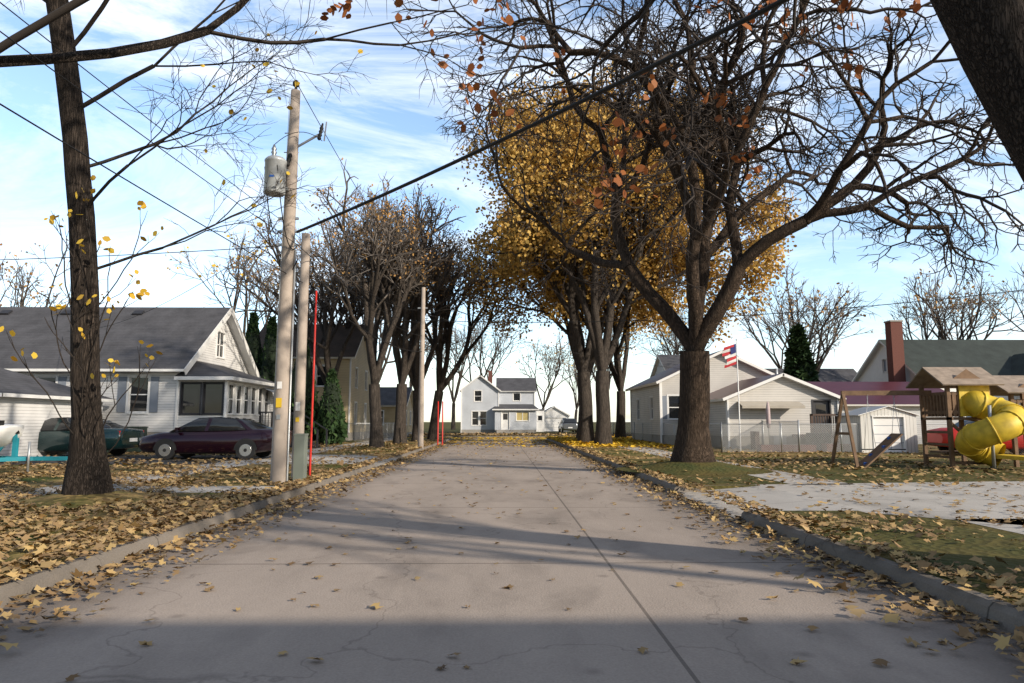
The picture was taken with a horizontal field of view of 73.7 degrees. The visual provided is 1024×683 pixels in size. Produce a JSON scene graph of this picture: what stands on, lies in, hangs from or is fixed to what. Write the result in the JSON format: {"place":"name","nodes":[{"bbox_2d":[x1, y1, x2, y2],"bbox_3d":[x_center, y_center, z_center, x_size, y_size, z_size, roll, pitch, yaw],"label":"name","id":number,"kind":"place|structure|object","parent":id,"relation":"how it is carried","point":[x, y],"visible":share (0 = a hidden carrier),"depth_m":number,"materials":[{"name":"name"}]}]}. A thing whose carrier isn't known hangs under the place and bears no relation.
{"place":"outdoors","nodes":[
{"label":"outdoors","id":0,"kind":"place"},
{"bbox_2d":[0,239,106,306],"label":"tree","id":1,"kind":"object","parent":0,"point":[24,297],"depth_m":60.14,"materials":[{"name":"brown plant"}]},
{"bbox_2d":[0,438,450,581],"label":"lawn","id":2,"kind":"structure","parent":0,"point":[17,554],"depth_m":14.23,"materials":[{"name":"plant"}]},
{"bbox_2d":[0,430,67,471],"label":"boat trailer","id":3,"kind":"object","parent":2,"relation":"on","point":[14,456],"visible":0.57,"depth_m":17.35,"materials":[{"name":"teal metal"}]},
{"bbox_2d":[0,420,23,446],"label":"boat","id":4,"kind":"object","parent":3,"relation":"on","point":[8,432],"visible":0.97,"depth_m":17.31,"materials":[{"name":"white plastic"}]},
{"bbox_2d":[0,368,115,455],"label":"garage","id":5,"kind":"structure","parent":2,"relation":"on","point":[26,402],"depth_m":24.72,"materials":[{"name":"white"}]},
{"bbox_2d":[1,491,185,511],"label":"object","id":6,"kind":"object","parent":2,"relation":"on","point":[73,500],"visible":0.5,"depth_m":10.81,"materials":[{"name":"green plant"}]},
{"bbox_2d":[126,426,147,451],"bbox_3d":[-15.844,4.138,28.799,0.633,1.100,0.755,0,-7,-1],"label":"wheelie bin","id":7,"kind":"object","parent":2,"relation":"on","point":[144,428],"visible":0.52,"depth_m":28.54,"materials":[{"name":"green plastic"}]},
{"bbox_2d":[0,307,327,447],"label":"house","id":8,"kind":"structure","parent":2,"relation":"on","point":[204,365],"depth_m":30.96,"materials":[{"name":"white"}]},
{"bbox_2d":[0,464,361,581],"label":"leaves","id":9,"kind":"object","parent":2,"relation":"on","point":[74,531],"visible":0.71,"depth_m":10.26,"materials":[{"name":"brown plant"}]},
{"bbox_2d":[2,0,377,494],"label":"tree","id":10,"kind":"object","parent":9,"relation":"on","point":[87,471],"depth_m":11.62,"materials":[{"name":"brown plant"}]},
{"bbox_2d":[6,182,158,459],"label":"tree shoots","id":11,"kind":"object","parent":10,"relation":"attached to","point":[73,329],"visible":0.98,"depth_m":11.19,"materials":[{"name":"brown plant"}]},
{"bbox_2d":[0,175,163,379],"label":"leaves","id":12,"kind":"object","parent":11,"relation":"attached to","point":[139,295],"visible":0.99,"depth_m":11.10,"materials":[{"name":"yellow plant"}]},
{"bbox_2d":[0,443,433,586],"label":"kerb leaves","id":13,"kind":"object","parent":2,"relation":"on","point":[93,550],"visible":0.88,"depth_m":8.48,"materials":[{"name":"brown plant"}]},
{"bbox_2d":[0,438,444,466],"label":"leaves","id":14,"kind":"object","parent":2,"relation":"on","point":[195,461],"visible":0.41,"depth_m":22.88,"materials":[{"name":"brown plant"}]},
{"bbox_2d":[165,227,310,336],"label":"tree","id":15,"kind":"object","parent":2,"relation":"on","point":[248,300],"depth_m":61.76,"materials":[{"name":"brown plant"}]},
{"bbox_2d":[246,328,261,369],"bbox_3d":[-15.310,2.268,40.081,1.446,7.448,1.520,0,-7,-1],"label":"arborvitae","id":16,"kind":"object","parent":2,"relation":"on","point":[252,344],"visible":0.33,"depth_m":39.97,"materials":[{"name":"green plant"}]},
{"bbox_2d":[259,332,275,400],"bbox_3d":[-14.106,2.381,39.784,1.370,7.154,1.440,0,-7,-1],"label":"arborvitae","id":17,"kind":"object","parent":2,"relation":"on","point":[268,354],"visible":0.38,"depth_m":39.47,"materials":[{"name":"green plant"}]},
{"bbox_2d":[0,0,573,108],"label":"tree","id":18,"kind":"object","parent":2,"relation":"on","point":[79,55],"visible":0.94,"depth_m":8.35,"materials":[{"name":"brown plant"}]},
{"bbox_2d":[264,80,326,483],"bbox_3d":[-4.849,-1.427,14.898,1.266,9.110,0.594,4,-8,-28],"label":"utility pole","id":19,"kind":"object","parent":2,"relation":"on","point":[275,165],"visible":0.89,"depth_m":14.77,"materials":[{"name":"brown wood"}]},
{"bbox_2d":[0,0,1021,367],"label":"overhead wires","id":20,"kind":"object","parent":19,"relation":"hanging from","point":[660,62],"visible":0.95,"depth_m":10.38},
{"bbox_2d":[245,311,347,444],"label":"evergreen trees","id":21,"kind":"object","parent":2,"relation":"on","point":[337,427],"visible":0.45,"depth_m":39.32,"materials":[{"name":"green plant"}]},
{"bbox_2d":[291,233,309,476],"bbox_3d":[-4.922,0.337,15.944,0.247,5.850,0.265,0,-7,-1],"label":"short pole","id":22,"kind":"object","parent":2,"relation":"on","point":[299,394],"visible":0.87,"depth_m":15.90,"materials":[{"name":"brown wood"}]},
{"bbox_2d":[293,433,308,481],"bbox_3d":[-4.641,2.545,14.977,0.240,1.040,0.300,0,-7,-1],"label":"utility pedestal","id":23,"kind":"object","parent":2,"relation":"on","point":[300,456],"visible":0.82,"depth_m":14.86,"materials":[{"name":"metal"}]},
{"bbox_2d":[290,355,315,429],"bbox_3d":[-12.206,3.017,39.739,1.598,5.880,1.680,0,-7,-1],"label":"arborvitae","id":24,"kind":"object","parent":2,"relation":"on","point":[308,369],"visible":0.24,"depth_m":39.37,"materials":[{"name":"green plant"}]},
{"bbox_2d":[307,291,316,475],"bbox_3d":[-4.718,0.998,16.184,0.084,4.409,0.374,3,-7,-25],"label":"pole","id":25,"kind":"object","parent":2,"relation":"on","point":[311,427],"visible":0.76,"depth_m":16.11,"materials":[{"name":"paint"}]},
{"bbox_2d":[320,381,341,444],"bbox_3d":[-10.506,3.896,39.661,1.293,4.116,1.360,0,-7,-1],"label":"arborvitae","id":26,"kind":"object","parent":2,"relation":"on","point":[334,392],"visible":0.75,"depth_m":39.28,"materials":[{"name":"green plant"}]},
{"bbox_2d":[277,253,391,341],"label":"tree","id":27,"kind":"object","parent":2,"relation":"on","point":[348,323],"depth_m":51.36,"materials":[{"name":"brown plant"}]},
{"bbox_2d":[260,324,412,440],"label":"yellow houses","id":28,"kind":"structure","parent":2,"relation":"on","point":[353,376],"depth_m":49.88,"materials":[{"name":"wood"}]},
{"bbox_2d":[345,423,393,441],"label":"fence","id":29,"kind":"object","parent":2,"relation":"on","point":[388,428],"depth_m":44.01,"materials":[{"name":"grey metal"}]},
{"bbox_2d":[295,157,466,447],"bbox_3d":[-6.989,-2.042,35.192,9.020,14.915,11.488,0,-7,-1],"label":"tree","id":30,"kind":"object","parent":2,"relation":"on","point":[378,286],"depth_m":35.09,"materials":[{"name":"brown plant"}]},
{"bbox_2d":[311,181,501,443],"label":"tree","id":31,"kind":"object","parent":2,"relation":"on","point":[403,365],"depth_m":41.63,"materials":[{"name":"brown plant"}]},
{"bbox_2d":[335,221,490,441],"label":"tree","id":32,"kind":"object","parent":2,"relation":"on","point":[413,374],"depth_m":45.48,"materials":[{"name":"brown plant"}]},
{"bbox_2d":[418,287,427,446],"bbox_3d":[-4.575,1.322,34.617,0.298,8.251,0.465,12,-14,-61],"label":"utility pole","id":33,"kind":"object","parent":2,"relation":"on","point":[421,396],"visible":0.88,"depth_m":34.47,"materials":[{"name":"grey wood"}]},
{"bbox_2d":[361,234,526,439],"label":"tree","id":34,"kind":"object","parent":2,"relation":"on","point":[442,381],"depth_m":50.15,"materials":[{"name":"brown plant"}]},
{"bbox_2d":[203,211,448,384],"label":"tree","id":35,"kind":"object","parent":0,"point":[327,337],"depth_m":42.99,"materials":[{"name":"brown plant"}]},
{"bbox_2d":[0,438,1023,682],"bbox_3d":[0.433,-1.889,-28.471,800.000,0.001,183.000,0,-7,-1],"label":"road","id":36,"kind":"structure","parent":0,"point":[528,628],"depth_m":5.44,"materials":[{"name":"concrete"}]},
{"bbox_2d":[0,439,461,649],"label":"gutter leaves","id":37,"kind":"object","parent":36,"relation":"on","point":[176,541],"visible":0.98,"depth_m":7.42,"materials":[{"name":"brown plant"}]},
{"bbox_2d":[437,401,442,444],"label":"red posts","id":38,"kind":"object","parent":36,"relation":"on","point":[438,422],"visible":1,"depth_m":38.67,"materials":[{"name":"metal"}]},
{"bbox_2d":[0,484,939,681],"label":"road leaves","id":39,"kind":"object","parent":36,"relation":"on","point":[878,661],"visible":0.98,"depth_m":5.47,"materials":[{"name":"brown plant"}]},
{"bbox_2d":[407,437,557,447],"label":"yellow road leaves","id":40,"kind":"object","parent":36,"relation":"on","point":[506,441],"visible":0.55,"depth_m":50.94,"materials":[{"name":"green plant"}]},
{"bbox_2d":[364,446,630,483],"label":"road leaves","id":41,"kind":"object","parent":36,"relation":"on","point":[491,463],"visible":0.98,"depth_m":23.20,"materials":[{"name":"brown plant"}]},
{"bbox_2d":[0,436,1023,634],"bbox_3d":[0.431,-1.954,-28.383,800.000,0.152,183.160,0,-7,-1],"label":"kerbs","id":42,"kind":"structure","parent":36,"relation":"on","point":[1008,616],"depth_m":6.69,"materials":[{"name":"concrete"}]},
{"bbox_2d":[536,439,1023,679],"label":"gutter leaves","id":43,"kind":"object","parent":36,"relation":"on","point":[1002,642],"visible":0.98,"depth_m":6.15,"materials":[{"name":"brown plant"}]},
{"bbox_2d":[0,438,1023,533],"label":"pavements","id":44,"kind":"structure","parent":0,"point":[789,496],"depth_m":12.57,"materials":[{"name":"concrete"}]},
{"bbox_2d":[37,417,143,454],"bbox_3d":[-16.697,3.605,25.838,4.885,1.459,2.103,0,-7,-1],"label":"minivan","id":45,"kind":"object","parent":44,"relation":"on","point":[54,433],"visible":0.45,"depth_m":25.00,"materials":[{"name":"teal metal"}]},
{"bbox_2d":[138,417,290,459],"bbox_3d":[-10.465,3.413,24.211,4.855,1.459,2.100,0,-7,-1],"label":"maroon sedan","id":46,"kind":"object","parent":44,"relation":"on","point":[243,438],"visible":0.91,"depth_m":23.33,"materials":[{"name":"purple metal"}]},
{"bbox_2d":[684,475,1023,525],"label":"drive leaves","id":47,"kind":"object","parent":44,"relation":"on","point":[895,507],"visible":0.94,"depth_m":11.90,"materials":[{"name":"brown plant"}]},
{"bbox_2d":[0,0,1023,421],"label":"sky","id":48,"kind":"structure","parent":0,"point":[390,127],"materials":[{"name":"blue"}]},
{"bbox_2d":[408,432,631,435],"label":"lawn leaves","id":49,"kind":"object","parent":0,"point":[509,434],"visible":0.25,"depth_m":64.92,"materials":[{"name":"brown plant"}]},
{"bbox_2d":[424,422,631,435],"bbox_3d":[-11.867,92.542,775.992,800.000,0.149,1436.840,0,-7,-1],"label":"lawn","id":50,"kind":"structure","parent":0,"point":[446,427],"depth_m":101.49,"materials":[{"name":"green plant"}]},
{"bbox_2d":[296,275,461,383],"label":"tree","id":51,"kind":"object","parent":50,"relation":"on","point":[388,354],"visible":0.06,"depth_m":75.72,"materials":[{"name":"brown plant"}]},
{"bbox_2d":[400,322,453,386],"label":"tree","id":52,"kind":"object","parent":50,"relation":"on","point":[410,384],"depth_m":90.29,"materials":[{"name":"brown plant"}]},
{"bbox_2d":[425,314,494,429],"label":"tree","id":53,"kind":"object","parent":50,"relation":"on","point":[453,396],"visible":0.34,"depth_m":113.32,"materials":[{"name":"brown plant"}]},
{"bbox_2d":[433,315,532,382],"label":"tree","id":54,"kind":"object","parent":50,"relation":"on","point":[498,343],"visible":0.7,"depth_m":99.00,"materials":[{"name":"grey plant"}]},
{"bbox_2d":[459,371,570,432],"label":"house","id":55,"kind":"structure","parent":50,"relation":"on","point":[505,405],"depth_m":77.71,"materials":[{"name":"white"}]},
{"bbox_2d":[496,332,576,410],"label":"tree","id":56,"kind":"object","parent":50,"relation":"on","point":[556,371],"depth_m":102.42,"materials":[{"name":"brown plant"}]},
{"bbox_2d":[558,418,577,432],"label":"silver suv","id":57,"kind":"object","parent":50,"relation":"on","point":[568,424],"visible":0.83,"depth_m":78.38,"materials":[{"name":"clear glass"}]},
{"bbox_2d":[543,342,596,420],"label":"tree","id":58,"kind":"object","parent":50,"relation":"on","point":[575,397],"depth_m":111.37,"materials":[{"name":"brown wood"}]},
{"bbox_2d":[571,319,647,389],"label":"tree","id":59,"kind":"object","parent":50,"relation":"on","point":[608,369],"visible":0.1,"depth_m":91.46,"materials":[{"name":"brown plant"}]},
{"bbox_2d":[611,423,630,435],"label":"fence","id":60,"kind":"object","parent":50,"relation":"on","point":[613,432],"visible":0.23,"depth_m":64.26,"materials":[{"name":"grey metal"}]},
{"bbox_2d":[636,316,720,359],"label":"tree","id":61,"kind":"object","parent":50,"relation":"on","point":[657,352],"visible":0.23,"depth_m":98.76,"materials":[{"name":"brown plant"}]},
{"bbox_2d":[630,295,737,354],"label":"tree","id":62,"kind":"object","parent":50,"relation":"on","point":[667,348],"depth_m":80.27,"materials":[{"name":"brown plant"}]},
{"bbox_2d":[650,355,738,377],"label":"neighbour house","id":63,"kind":"structure","parent":50,"relation":"on","point":[665,362],"depth_m":63.90,"materials":[{"name":"grey"}]},
{"bbox_2d":[729,285,881,368],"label":"tree","id":64,"kind":"object","parent":50,"relation":"on","point":[776,362],"visible":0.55,"depth_m":71.43,"materials":[{"name":"grey plant"}]},
{"bbox_2d":[881,274,1000,339],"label":"tree","id":65,"kind":"object","parent":50,"relation":"on","point":[924,325],"visible":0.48,"depth_m":71.19,"materials":[{"name":"grey plant"}]},
{"bbox_2d":[973,262,1023,335],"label":"tree","id":66,"kind":"object","parent":50,"relation":"on","point":[1017,279],"visible":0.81,"depth_m":68.52,"materials":[{"name":"brown plant"}]},
{"bbox_2d":[455,172,752,438],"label":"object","id":67,"kind":"object","parent":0,"point":[679,259],"depth_m":47.13,"materials":[{"name":"brown plant"}]},
{"bbox_2d":[453,48,796,441],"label":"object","id":68,"kind":"object","parent":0,"point":[483,240],"depth_m":41.32,"materials":[{"name":"orange plant"}]},
{"bbox_2d":[457,50,800,443],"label":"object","id":69,"kind":"object","parent":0,"point":[768,262],"depth_m":37.61,"materials":[{"name":"plant"}]},
{"bbox_2d":[551,439,1023,606],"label":"lawn","id":70,"kind":"structure","parent":0,"point":[989,545],"depth_m":9.14,"materials":[{"name":"green plant"}]},
{"bbox_2d":[526,220,686,437],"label":"tree leaves","id":71,"kind":"object","parent":70,"relation":"on","point":[640,315],"depth_m":51.36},
{"bbox_2d":[547,434,673,447],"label":"fallen leaves","id":72,"kind":"object","parent":70,"relation":"on","point":[617,442],"visible":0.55,"depth_m":38.36,"materials":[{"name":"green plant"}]},
{"bbox_2d":[320,0,1023,208],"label":"leaning tree","id":73,"kind":"object","parent":70,"relation":"on","point":[986,38],"depth_m":5.87,"materials":[{"name":"brown plant"}]},
{"bbox_2d":[617,461,773,474],"bbox_3d":[4.962,3.363,18.713,4.200,0.280,4.200,0,-7,-1],"label":"grass patch","id":74,"kind":"object","parent":70,"relation":"on","point":[692,468],"visible":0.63,"depth_m":17.71,"materials":[{"name":"green plant"}]},
{"bbox_2d":[392,0,1023,462],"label":"catalpa tree","id":75,"kind":"object","parent":74,"relation":"on","point":[710,152],"visible":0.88,"depth_m":17.59,"materials":[{"name":"brown plant"}]},
{"bbox_2d":[722,339,740,450],"bbox_3d":[9.546,2.321,29.696,0.688,4.920,0.092,0,-7,1],"label":"flagpole","id":76,"kind":"object","parent":70,"relation":"on","point":[731,350],"visible":0.93,"depth_m":29.87,"materials":[{"name":"white metal"}]},
{"bbox_2d":[625,350,846,448],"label":"house","id":77,"kind":"structure","parent":70,"relation":"on","point":[654,400],"depth_m":33.22,"materials":[{"name":"beige"}]},
{"bbox_2d":[766,401,770,443],"bbox_3d":[11.820,3.870,31.446,0.418,2.250,0.440,0,-7,-1],"label":"patio umbrella","id":78,"kind":"object","parent":70,"relation":"on","point":[768,422],"visible":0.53,"depth_m":31.42,"materials":[{"name":"white fabric"}]},
{"bbox_2d":[762,420,800,451],"bbox_3d":[12.128,4.245,30.904,0.070,1.380,4.070,0,-7,-1],"label":"fence","id":79,"kind":"object","parent":70,"relation":"on","point":[779,433],"visible":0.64,"depth_m":30.51,"materials":[{"name":"grey metal"}]},
{"bbox_2d":[553,439,1023,486],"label":"fallen leaves","id":80,"kind":"object","parent":70,"relation":"on","point":[887,459],"visible":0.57,"depth_m":20.41,"materials":[{"name":"brown plant"}]},
{"bbox_2d":[562,443,1023,611],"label":"kerb leaves","id":81,"kind":"object","parent":70,"relation":"on","point":[924,565],"visible":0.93,"depth_m":7.23,"materials":[{"name":"brown plant"}]},
{"bbox_2d":[750,431,849,451],"bbox_3d":[13.178,4.510,30.889,4.900,0.850,3.000,0,-7,-1],"label":"chain-link fence","id":82,"kind":"object","parent":70,"relation":"on","point":[808,445],"visible":0.42,"depth_m":29.87,"materials":[{"name":"silver metal"}]},
{"bbox_2d":[782,323,820,381],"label":"spruce","id":83,"kind":"object","parent":70,"relation":"on","point":[797,338],"depth_m":49.98,"materials":[{"name":"green plant"}]},
{"bbox_2d":[634,422,1023,454],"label":"fence","id":84,"kind":"object","parent":70,"relation":"on","point":[755,441],"visible":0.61,"depth_m":28.92,"materials":[{"name":"grey metal"}]},
{"bbox_2d":[835,406,919,452],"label":"shed","id":85,"kind":"structure","parent":70,"relation":"on","point":[883,418],"depth_m":28.96,"materials":[{"name":"metal"}]},
{"bbox_2d":[761,507,1023,593],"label":"fallen leaves","id":86,"kind":"object","parent":70,"relation":"on","point":[963,571],"visible":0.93,"depth_m":8.08,"materials":[{"name":"brown plant"}]},
{"bbox_2d":[766,320,1023,443],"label":"houses","id":87,"kind":"structure","parent":70,"relation":"on","point":[894,361],"depth_m":46.36,"materials":[{"name":"grey"}]},
{"bbox_2d":[831,367,1023,469],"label":"playset","id":88,"kind":"object","parent":70,"relation":"on","point":[990,430],"visible":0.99,"depth_m":19.41,"materials":[{"name":"wood"},{"name":"yellow plastic"}]},
{"bbox_2d":[897,253,1023,339],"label":"tree","id":89,"kind":"object","parent":70,"relation":"on","point":[939,325],"depth_m":56.81,"materials":[{"name":"brown plant"}]},
{"bbox_2d":[927,416,1023,453],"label":"car","id":90,"kind":"object","parent":70,"relation":"on","point":[937,437],"visible":0.25,"depth_m":26.88,"materials":[{"name":"paint"}]},
{"bbox_2d":[737,263,872,371],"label":"tree","id":91,"kind":"object","parent":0,"point":[820,361],"depth_m":59.19,"materials":[{"name":"brown plant"}]}
]}

